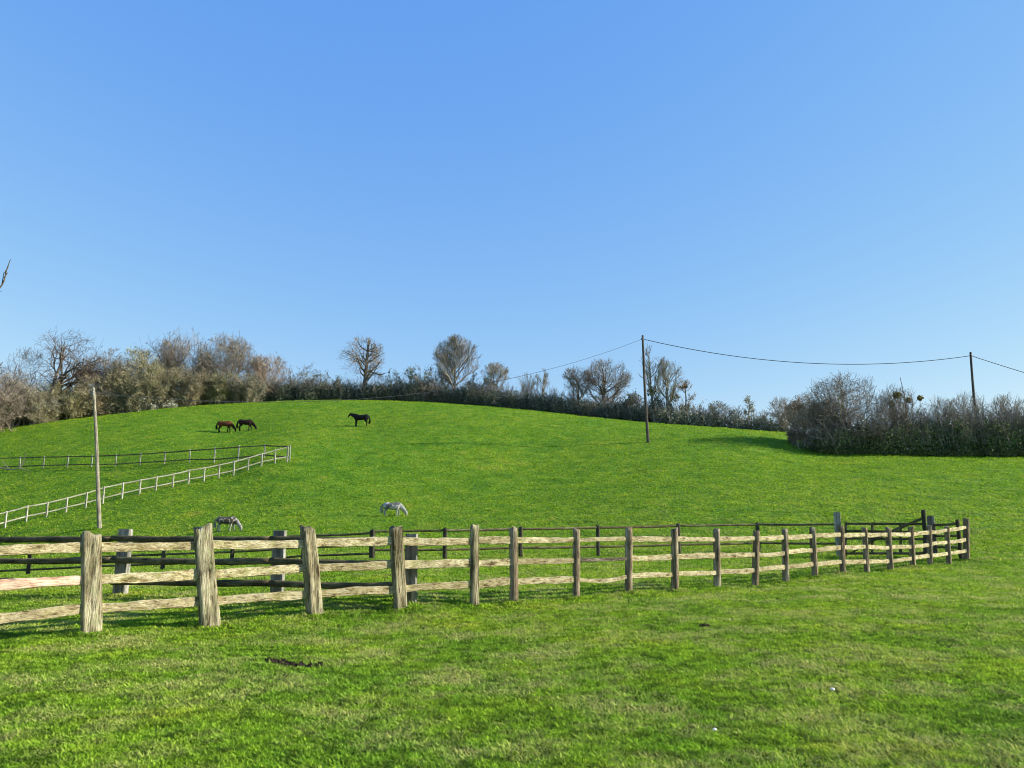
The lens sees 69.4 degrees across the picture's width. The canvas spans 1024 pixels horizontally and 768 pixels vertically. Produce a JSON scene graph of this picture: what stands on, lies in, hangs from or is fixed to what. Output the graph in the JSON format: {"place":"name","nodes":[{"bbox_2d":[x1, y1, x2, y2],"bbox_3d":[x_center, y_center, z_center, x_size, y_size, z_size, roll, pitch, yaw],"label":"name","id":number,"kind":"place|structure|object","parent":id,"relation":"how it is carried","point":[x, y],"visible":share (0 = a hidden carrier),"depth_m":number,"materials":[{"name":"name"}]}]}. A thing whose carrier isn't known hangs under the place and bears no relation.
{"place":"outdoors","nodes":[
{"label":"outdoors","id":0,"kind":"place"},
{"bbox_2d":[0,399,1023,767],"bbox_3d":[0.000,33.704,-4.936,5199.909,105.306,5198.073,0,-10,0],"label":"ground","id":1,"kind":"structure","parent":0,"point":[228,484],"depth_m":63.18,"materials":[{"name":"green plant"}]},
{"bbox_2d":[0,259,31,472],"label":"bare tree","id":2,"kind":"object","parent":1,"relation":"on","point":[4,277],"visible":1,"depth_m":10.19,"materials":[{"name":"brown plant"}]},
{"bbox_2d":[0,367,34,422],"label":"bare tree","id":3,"kind":"object","parent":1,"relation":"on","point":[17,381],"visible":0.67,"depth_m":106.79,"materials":[{"name":"brown plant"}]},
{"bbox_2d":[0,362,35,432],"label":"shrub","id":4,"kind":"object","parent":1,"relation":"on","point":[5,399],"visible":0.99,"depth_m":100.85,"materials":[{"name":"brown plant"}]},
{"bbox_2d":[0,346,59,402],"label":"bare tree","id":5,"kind":"object","parent":1,"relation":"on","point":[30,373],"visible":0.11,"depth_m":113.41,"materials":[{"name":"brown plant"}]},
{"bbox_2d":[2,379,76,426],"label":"shrub","id":6,"kind":"object","parent":1,"relation":"on","point":[50,412],"visible":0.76,"depth_m":108.35,"materials":[{"name":"brown plant"}]},
{"bbox_2d":[39,381,92,420],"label":"shrub","id":7,"kind":"object","parent":1,"relation":"on","point":[76,409],"visible":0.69,"depth_m":111.84,"materials":[{"name":"plant"}]},
{"bbox_2d":[28,327,112,402],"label":"bare tree","id":8,"kind":"object","parent":1,"relation":"on","point":[61,359],"visible":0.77,"depth_m":115.09,"materials":[{"name":"brown plant"}]},
{"bbox_2d":[65,374,124,417],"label":"shrub","id":9,"kind":"object","parent":1,"relation":"on","point":[100,396],"visible":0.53,"depth_m":114.06,"materials":[{"name":"green plant"}]},
{"bbox_2d":[90,387,101,528],"bbox_3d":[-28.578,5.178,50.870,1.728,10.089,0.290,0,-10,0],"label":"utility pole","id":10,"kind":"object","parent":1,"relation":"on","point":[98,502],"visible":0.97,"depth_m":50.72,"materials":[{"name":"grey wood"}]},
{"bbox_2d":[0,383,201,428],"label":"hedgerow","id":11,"kind":"object","parent":1,"relation":"on","point":[114,409],"visible":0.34,"depth_m":115.23,"materials":[{"name":"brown plant"}]},
{"bbox_2d":[78,347,134,392],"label":"bare tree","id":12,"kind":"object","parent":1,"relation":"on","point":[107,362],"visible":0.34,"depth_m":117.79,"materials":[{"name":"grey plant"}]},
{"bbox_2d":[95,365,153,414],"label":"shrub","id":13,"kind":"object","parent":1,"relation":"on","point":[123,389],"visible":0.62,"depth_m":115.68,"materials":[{"name":"green plant"}]},
{"bbox_2d":[99,346,168,392],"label":"bare tree","id":14,"kind":"object","parent":1,"relation":"on","point":[143,353],"visible":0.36,"depth_m":119.53,"materials":[{"name":"brown plant"}]},
{"bbox_2d":[0,446,288,527],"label":"two rail fence","id":15,"kind":"object","parent":1,"relation":"on","point":[122,492],"visible":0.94,"depth_m":61.61,"materials":[{"name":"white wood"}]},
{"bbox_2d":[127,395,162,411],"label":"shrub","id":16,"kind":"object","parent":1,"relation":"on","point":[153,406],"visible":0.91,"depth_m":115.48,"materials":[{"name":"green plant"}]},
{"bbox_2d":[0,444,290,468],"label":"two rail fence","id":17,"kind":"object","parent":1,"relation":"on","point":[164,461],"visible":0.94,"depth_m":74.25,"materials":[{"name":"grey wood"}]},
{"bbox_2d":[114,355,189,409],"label":"shrub","id":18,"kind":"object","parent":1,"relation":"on","point":[154,383],"visible":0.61,"depth_m":117.32,"materials":[{"name":"plant"}]},
{"bbox_2d":[132,335,184,375],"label":"bare tree","id":19,"kind":"object","parent":1,"relation":"on","point":[155,348],"visible":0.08,"depth_m":127.79,"materials":[{"name":"brown plant"}]},
{"bbox_2d":[162,400,176,407],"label":"shrub","id":20,"kind":"object","parent":1,"relation":"on","point":[172,405],"visible":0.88,"depth_m":115.93,"materials":[{"name":"white plant"}]},
{"bbox_2d":[147,364,210,406],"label":"shrub","id":21,"kind":"object","parent":1,"relation":"on","point":[193,380],"visible":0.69,"depth_m":118.62,"materials":[{"name":"green plant"}]},
{"bbox_2d":[152,327,214,384],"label":"bare tree","id":22,"kind":"object","parent":1,"relation":"on","point":[170,358],"visible":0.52,"depth_m":125.54,"materials":[{"name":"brown plant"}]},
{"bbox_2d":[0,530,370,574],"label":"round rail fence","id":23,"kind":"object","parent":1,"relation":"on","point":[163,554],"visible":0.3,"depth_m":24.77,"materials":[{"name":"brown wood"}]},
{"bbox_2d":[0,529,417,602],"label":"round rail fence","id":24,"kind":"object","parent":1,"relation":"on","point":[123,561],"visible":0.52,"depth_m":13.16,"materials":[{"name":"brown wood"}]},
{"bbox_2d":[195,367,244,405],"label":"shrub","id":25,"kind":"object","parent":1,"relation":"on","point":[216,387],"visible":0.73,"depth_m":120.69,"materials":[{"name":"plant"}]},
{"bbox_2d":[191,332,258,384],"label":"bare tree","id":26,"kind":"object","parent":1,"relation":"on","point":[238,357],"visible":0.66,"depth_m":124.88,"materials":[{"name":"brown plant"}]},
{"bbox_2d":[215,421,235,431],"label":"horse","id":27,"kind":"object","parent":1,"relation":"on","point":[228,424],"visible":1,"depth_m":91.18},
{"bbox_2d":[213,516,241,530],"bbox_3d":[-16.971,8.328,44.195,1.765,0.915,0.423,0,-10,0],"label":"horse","id":28,"kind":"object","parent":1,"relation":"on","point":[230,520],"visible":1,"depth_m":44.10,"materials":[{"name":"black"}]},
{"bbox_2d":[218,371,266,403],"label":"shrub","id":29,"kind":"object","parent":1,"relation":"on","point":[248,392],"visible":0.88,"depth_m":121.31,"materials":[{"name":"green plant"}]},
{"bbox_2d":[236,419,256,430],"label":"horse","id":30,"kind":"object","parent":1,"relation":"on","point":[248,422],"visible":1,"depth_m":90.95},
{"bbox_2d":[244,351,293,401],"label":"bare tree","id":31,"kind":"object","parent":1,"relation":"on","point":[261,372],"visible":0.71,"depth_m":127.58,"materials":[{"name":"brown plant"}]},
{"bbox_2d":[265,657,274,662],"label":"bare soil","id":32,"kind":"structure","parent":1,"relation":"on","point":[271,659],"depth_m":8.02,"materials":[{"name":"brown soil"}]},
{"bbox_2d":[272,658,285,663],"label":"bare soil","id":33,"kind":"structure","parent":1,"relation":"on","point":[279,660],"depth_m":7.96,"materials":[{"name":"brown soil"}]},
{"bbox_2d":[288,661,305,666],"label":"bare soil","id":34,"kind":"structure","parent":1,"relation":"on","point":[301,664],"depth_m":7.82,"materials":[{"name":"brown soil"}]},
{"bbox_2d":[272,363,327,395],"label":"shrub","id":35,"kind":"object","parent":1,"relation":"on","point":[307,380],"visible":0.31,"depth_m":129.66,"materials":[{"name":"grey plant"}]},
{"bbox_2d":[314,371,351,396],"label":"shrub","id":36,"kind":"object","parent":1,"relation":"on","point":[325,385],"visible":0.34,"depth_m":129.35,"materials":[{"name":"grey plant"}]},
{"bbox_2d":[348,413,370,425],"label":"horse","id":37,"kind":"object","parent":1,"relation":"on","point":[364,417],"visible":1,"depth_m":89.54},
{"bbox_2d":[339,336,384,399],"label":"bare tree","id":38,"kind":"object","parent":1,"relation":"on","point":[368,372],"visible":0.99,"depth_m":131.65,"materials":[{"name":"brown plant"}]},
{"bbox_2d":[379,502,406,515],"bbox_3d":[-7.783,8.196,48.520,1.893,0.945,0.437,0,-10,0],"label":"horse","id":39,"kind":"object","parent":1,"relation":"on","point":[396,506],"visible":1,"depth_m":48.42},
{"bbox_2d":[380,366,437,400],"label":"shrub","id":40,"kind":"object","parent":1,"relation":"on","point":[408,375],"visible":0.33,"depth_m":128.74,"materials":[{"name":"green plant"}]},
{"bbox_2d":[195,372,668,423],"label":"hedgerow","id":41,"kind":"object","parent":1,"relation":"on","point":[489,398],"visible":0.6,"depth_m":123.87,"materials":[{"name":"green plant"}]},
{"bbox_2d":[412,363,453,402],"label":"shrub","id":42,"kind":"object","parent":1,"relation":"on","point":[427,386],"visible":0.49,"depth_m":127.62,"materials":[{"name":"green plant"}]},
{"bbox_2d":[431,333,480,390],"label":"bare tree","id":43,"kind":"object","parent":1,"relation":"on","point":[457,349],"visible":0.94,"depth_m":129.62,"materials":[{"name":"grey plant"}]},
{"bbox_2d":[460,370,498,397],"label":"shrub","id":44,"kind":"object","parent":1,"relation":"on","point":[482,387],"visible":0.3,"depth_m":125.58,"materials":[{"name":"green plant"}]},
{"bbox_2d":[0,517,969,633],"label":"post and rail fence","id":45,"kind":"object","parent":1,"relation":"on","point":[92,608],"visible":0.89,"depth_m":11.88,"materials":[{"name":"brown wood"}]},
{"bbox_2d":[479,362,510,390],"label":"bare tree","id":46,"kind":"object","parent":1,"relation":"on","point":[497,369],"visible":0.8,"depth_m":125.83,"materials":[{"name":"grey plant"}]},
{"bbox_2d":[516,372,535,399],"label":"bare tree","id":47,"kind":"object","parent":1,"relation":"on","point":[529,387],"visible":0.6,"depth_m":124.09,"materials":[{"name":"grey plant"}]},
{"bbox_2d":[533,368,550,395],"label":"bare tree","id":48,"kind":"object","parent":1,"relation":"on","point":[544,380],"visible":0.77,"depth_m":123.93,"materials":[{"name":"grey plant"}]},
{"bbox_2d":[562,364,592,402],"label":"bare tree","id":49,"kind":"object","parent":1,"relation":"on","point":[578,386],"visible":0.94,"depth_m":119.03,"materials":[{"name":"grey plant"}]},
{"bbox_2d":[371,522,835,558],"bbox_3d":[3.675,5.619,26.199,17.084,1.477,1.321,2,-10,-12],"label":"round rail fence","id":50,"kind":"object","parent":1,"relation":"on","point":[597,546],"visible":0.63,"depth_m":26.01,"materials":[{"name":"brown wood"}]},
{"bbox_2d":[580,358,631,406],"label":"bare tree","id":51,"kind":"object","parent":1,"relation":"on","point":[623,381],"visible":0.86,"depth_m":118.39,"materials":[{"name":"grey plant"}]},
{"bbox_2d":[604,390,644,418],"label":"shrub","id":52,"kind":"object","parent":1,"relation":"on","point":[631,397],"visible":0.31,"depth_m":113.02,"materials":[{"name":"green plant"}]},
{"bbox_2d":[641,335,649,442],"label":"utility pole","id":53,"kind":"object","parent":1,"relation":"on","point":[645,403],"visible":0.98,"depth_m":77.87,"materials":[{"name":"brown wood"}]},
{"bbox_2d":[96,340,638,401],"bbox_3d":[-7.667,-2.061,65.338,50.428,10.180,0.040,6,-12,-31],"label":"overhead cable","id":54,"kind":"object","parent":53,"relation":"attached to","point":[352,399],"visible":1,"depth_m":61.49,"materials":[{"name":"grey plastic"}]},
{"bbox_2d":[644,339,966,364],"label":"overhead cable","id":55,"kind":"object","parent":53,"relation":"attached to","point":[801,362],"visible":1,"depth_m":79.95,"materials":[{"name":"grey plastic"}]},
{"bbox_2d":[639,344,666,422],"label":"bare tree","id":56,"kind":"object","parent":1,"relation":"on","point":[653,404],"visible":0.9,"depth_m":110.10,"materials":[{"name":"brown plant"}]},
{"bbox_2d":[652,359,684,414],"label":"bare tree","id":57,"kind":"object","parent":1,"relation":"on","point":[673,396],"visible":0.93,"depth_m":109.64,"materials":[{"name":"brown plant"}]},
{"bbox_2d":[676,379,697,416],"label":"bare tree","id":58,"kind":"object","parent":1,"relation":"on","point":[686,401],"visible":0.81,"depth_m":109.21,"materials":[{"name":"grey plant"}]},
{"bbox_2d":[690,400,720,425],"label":"shrub","id":59,"kind":"object","parent":1,"relation":"on","point":[698,410],"visible":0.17,"depth_m":107.36,"materials":[{"name":"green plant"}]},
{"bbox_2d":[707,400,729,423],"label":"bare tree","id":60,"kind":"object","parent":1,"relation":"on","point":[720,406],"visible":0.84,"depth_m":106.42,"materials":[{"name":"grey plant"}]},
{"bbox_2d":[649,402,792,431],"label":"hedgerow","id":61,"kind":"object","parent":1,"relation":"on","point":[757,423],"visible":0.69,"depth_m":105.33,"materials":[{"name":"green plant"}]},
{"bbox_2d":[727,405,743,423],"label":"bare tree","id":62,"kind":"object","parent":1,"relation":"on","point":[734,410],"visible":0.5,"depth_m":106.81,"materials":[{"name":"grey plant"}]},
{"bbox_2d":[743,395,755,422],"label":"bare tree","id":63,"kind":"object","parent":1,"relation":"on","point":[746,400],"visible":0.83,"depth_m":105.56,"materials":[{"name":"green plant"}]},
{"bbox_2d":[759,410,770,425],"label":"bare tree","id":64,"kind":"object","parent":1,"relation":"on","point":[765,416],"visible":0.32,"depth_m":104.38,"materials":[{"name":"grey plant"}]},
{"bbox_2d":[767,396,792,431],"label":"bare tree","id":65,"kind":"object","parent":1,"relation":"on","point":[782,418],"visible":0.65,"depth_m":101.40,"materials":[{"name":"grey plant"}]},
{"bbox_2d":[785,430,806,443],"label":"shrub","id":66,"kind":"object","parent":1,"relation":"on","point":[791,437],"visible":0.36,"depth_m":80.36,"materials":[{"name":"brown plant"}]},
{"bbox_2d":[784,392,812,428],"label":"bare tree","id":67,"kind":"object","parent":1,"relation":"on","point":[788,412],"visible":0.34,"depth_m":93.07,"materials":[{"name":"brown plant"}]},
{"bbox_2d":[782,391,844,450],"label":"bare bush","id":68,"kind":"object","parent":1,"relation":"on","point":[796,427],"visible":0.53,"depth_m":78.41,"materials":[{"name":"brown plant"}]},
{"bbox_2d":[833,512,840,555],"bbox_3d":[11.766,5.534,26.645,0.239,1.803,0.086,-2,-10,12],"label":"gate post","id":69,"kind":"object","parent":1,"relation":"on","point":[837,519],"visible":0.48,"depth_m":26.69,"materials":[{"name":"grey wood"}]},
{"bbox_2d":[844,518,924,555],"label":"field gate","id":70,"kind":"structure","parent":69,"relation":"attached to","point":[901,526],"depth_m":25.93,"materials":[{"name":"wood"}]},
{"bbox_2d":[798,370,900,446],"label":"bare bush","id":71,"kind":"object","parent":1,"relation":"on","point":[845,413],"visible":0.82,"depth_m":75.69,"materials":[{"name":"brown plant"}]},
{"bbox_2d":[869,383,929,439],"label":"bare bush","id":72,"kind":"object","parent":1,"relation":"on","point":[898,403],"visible":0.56,"depth_m":75.70,"materials":[{"name":"brown plant"}]},
{"bbox_2d":[791,405,1023,456],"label":"hedgerow","id":73,"kind":"object","parent":1,"relation":"on","point":[998,439],"visible":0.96,"depth_m":73.45,"materials":[{"name":"green plant"}]},
{"bbox_2d":[921,509,926,553],"bbox_3d":[14.024,5.209,25.079,0.140,1.905,0.148,0,-10,0],"label":"gate post","id":74,"kind":"object","parent":1,"relation":"on","point":[923,517],"visible":0.44,"depth_m":25.11,"materials":[{"name":"grey wood"}]},
{"bbox_2d":[927,516,935,553],"bbox_3d":[14.585,5.412,25.651,0.237,1.671,0.086,-2,-10,12],"label":"gate post","id":75,"kind":"object","parent":1,"relation":"on","point":[930,519],"visible":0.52,"depth_m":25.71,"materials":[{"name":"grey wood"}]},
{"bbox_2d":[913,396,967,435],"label":"bare bush","id":76,"kind":"object","parent":1,"relation":"on","point":[935,412],"visible":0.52,"depth_m":74.66,"materials":[{"name":"brown plant"}]},
{"bbox_2d":[933,519,962,558],"bbox_3d":[14.723,5.359,25.027,0.128,1.584,1.382,1,-10,-5],"label":"round rail fence","id":77,"kind":"object","parent":1,"relation":"on","point":[958,534],"visible":0.66,"depth_m":24.66,"materials":[{"name":"wood"}]},
{"bbox_2d":[947,390,994,451],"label":"bare bush","id":78,"kind":"object","parent":1,"relation":"on","point":[963,405],"visible":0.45,"depth_m":75.04,"materials":[{"name":"brown plant"}]},
{"bbox_2d":[969,352,975,409],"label":"utility pole","id":79,"kind":"object","parent":1,"relation":"on","point":[972,376],"visible":0.49,"depth_m":81.28,"materials":[{"name":"brown wood"}]},
{"bbox_2d":[973,356,1023,372],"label":"overhead cable","id":80,"kind":"object","parent":79,"relation":"attached to","point":[998,364],"visible":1,"depth_m":81.84,"materials":[{"name":"grey plastic"}]},
{"bbox_2d":[985,392,1023,434],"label":"bare bush","id":81,"kind":"object","parent":1,"relation":"on","point":[1007,400],"visible":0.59,"depth_m":74.49,"materials":[{"name":"brown plant"}]},
{"bbox_2d":[0,0,1023,447],"label":"sky","id":82,"kind":"structure","parent":0,"point":[547,184],"materials":[{"name":"blue"}]}
]}

